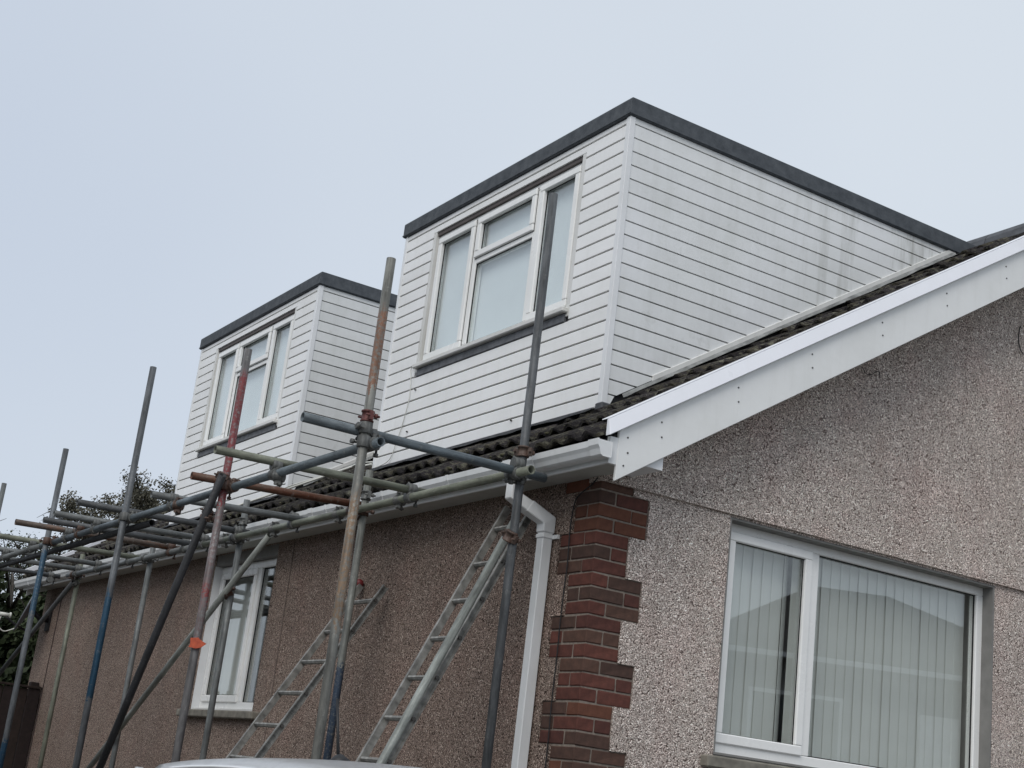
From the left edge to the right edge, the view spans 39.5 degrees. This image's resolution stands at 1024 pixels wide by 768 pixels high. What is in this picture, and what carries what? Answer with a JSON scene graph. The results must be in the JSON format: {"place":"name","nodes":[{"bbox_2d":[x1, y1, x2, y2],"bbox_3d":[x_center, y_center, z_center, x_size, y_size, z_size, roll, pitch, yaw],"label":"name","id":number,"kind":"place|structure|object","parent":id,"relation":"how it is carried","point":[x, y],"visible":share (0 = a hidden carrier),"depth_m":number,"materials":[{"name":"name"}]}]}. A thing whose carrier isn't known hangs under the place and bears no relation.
{"place":"outdoors","nodes":[
{"label":"outdoors","id":0,"kind":"place"},
{"bbox_2d":[0,0,1023,601],"label":"sky","id":1,"kind":"structure","parent":0,"point":[170,170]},
{"bbox_3d":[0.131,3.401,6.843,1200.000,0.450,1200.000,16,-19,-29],"label":"ground","id":2,"kind":"structure","parent":0,"visible":0},
{"bbox_2d":[0,598,3,649],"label":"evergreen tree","id":3,"kind":"object","parent":2,"relation":"on","point":[1,608],"visible":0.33,"depth_m":20.63,"materials":[{"name":"green plant"}]},
{"bbox_2d":[0,681,41,767],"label":"fence panel","id":4,"kind":"object","parent":2,"relation":"on","point":[21,728],"visible":0.87,"depth_m":15.74,"materials":[{"name":"brown wood"}]},
{"bbox_2d":[0,561,45,702],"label":"evergreen tree","id":5,"kind":"object","parent":2,"relation":"on","point":[11,641],"visible":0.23,"depth_m":20.68,"materials":[{"name":"green plant"}]},
{"bbox_2d":[0,518,67,602],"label":"garden tree","id":6,"kind":"object","parent":2,"relation":"on","point":[21,566],"visible":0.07,"depth_m":24.39,"materials":[{"name":"green plant"}]},
{"bbox_2d":[37,465,176,553],"bbox_3d":[-6.958,4.742,25.217,3.597,6.858,3.688,16,-19,-29],"label":"birch tree","id":7,"kind":"object","parent":2,"relation":"on","point":[142,499],"visible":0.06,"depth_m":25.12,"materials":[{"name":"green plant"}]},
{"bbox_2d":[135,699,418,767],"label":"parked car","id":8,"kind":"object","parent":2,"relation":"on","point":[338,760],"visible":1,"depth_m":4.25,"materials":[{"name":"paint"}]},
{"bbox_2d":[0,192,557,767],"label":"scaffold","id":9,"kind":"object","parent":2,"relation":"on","point":[518,472],"visible":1,"depth_m":8.78,"materials":[{"name":"metal"}]},
{"bbox_2d":[189,638,205,648],"bbox_3d":[-1.823,1.514,8.320,0.102,0.064,0.055,5,-16,7],"label":"warning tag","id":10,"kind":"object","parent":9,"relation":"attached to","point":[195,643],"visible":1,"depth_m":8.29,"materials":[{"name":"orange plastic"}]},
{"bbox_2d":[226,584,388,757],"bbox_3d":[-1.765,2.454,8.781,1.675,2.781,0.441,16,-19,-29],"label":"ladder","id":11,"kind":"object","parent":2,"relation":"on","point":[305,693],"visible":0.76,"depth_m":9.18,"materials":[{"name":"metal"}]},
{"bbox_2d":[355,505,530,764],"bbox_3d":[-0.737,2.000,7.426,1.509,3.129,0.331,16,-19,-29],"label":"ladder","id":12,"kind":"object","parent":2,"relation":"on","point":[430,641],"visible":0.85,"depth_m":7.79,"materials":[{"name":"metal"}]},
{"bbox_2d":[14,97,1023,767],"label":"bungalow","id":13,"kind":"object","parent":2,"relation":"on","point":[794,535],"visible":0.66,"depth_m":9.10,"materials":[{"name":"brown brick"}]},
{"bbox_2d":[0,597,52,631],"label":"satellite dish","id":14,"kind":"object","parent":13,"relation":"attached to","point":[37,616],"visible":0.69,"depth_m":16.17,"materials":[{"name":"grey metal"}]},
{"bbox_2d":[26,588,63,767],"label":"dark wire","id":15,"kind":"object","parent":13,"relation":"attached to","point":[43,683],"visible":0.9,"depth_m":15.94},
{"bbox_2d":[176,544,278,719],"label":"side window","id":16,"kind":"structure","parent":13,"relation":"in","point":[252,595],"depth_m":11.95,"materials":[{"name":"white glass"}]},
{"bbox_2d":[263,541,294,743],"bbox_3d":[-1.819,2.512,10.567,0.006,2.760,0.036,16,-19,-29],"label":"thin wire","id":17,"kind":"object","parent":13,"relation":"attached to","point":[280,635],"visible":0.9,"depth_m":10.75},
{"bbox_2d":[224,463,371,512],"bbox_3d":[-1.730,0.862,11.598,1.795,0.430,0.211,-7,-21,40],"label":"roof cable","id":18,"kind":"object","parent":13,"relation":"on","point":[318,478],"visible":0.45,"depth_m":11.67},
{"bbox_2d":[284,461,372,487],"bbox_3d":[-1.512,0.751,11.681,0.067,0.099,1.585,18,-20,-34],"label":"roof cable","id":19,"kind":"object","parent":13,"relation":"on","point":[320,476],"visible":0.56,"depth_m":11.88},
{"bbox_2d":[357,579,363,585],"bbox_3d":[-1.045,1.366,9.757,0.063,0.063,0.066,16,-19,-29],"label":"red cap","id":20,"kind":"object","parent":13,"relation":"attached to","point":[360,581],"visible":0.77,"depth_m":9.74,"materials":[{"name":"red plastic"}]},
{"bbox_2d":[374,367,411,468],"bbox_3d":[-0.890,0.253,10.854,0.024,0.761,0.387,17,-19,-32],"label":"dormer cable","id":21,"kind":"object","parent":13,"relation":"on","point":[403,419],"visible":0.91,"depth_m":10.75,"materials":[{"name":"plastic"}]},
{"bbox_2d":[545,477,597,767],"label":"black cable","id":22,"kind":"object","parent":13,"relation":"attached to","point":[561,615],"visible":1,"depth_m":7.65,"materials":[{"name":"black plastic"}]},
{"bbox_2d":[700,517,994,767],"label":"front window","id":23,"kind":"structure","parent":13,"relation":"in","point":[832,655],"depth_m":8.69,"materials":[{"name":"white glass"}]},
{"bbox_2d":[1018,326,1023,353],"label":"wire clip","id":24,"kind":"object","parent":13,"relation":"attached to","point":[1018,340],"visible":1,"depth_m":9.74,"materials":[{"name":"black plastic"}]}
]}

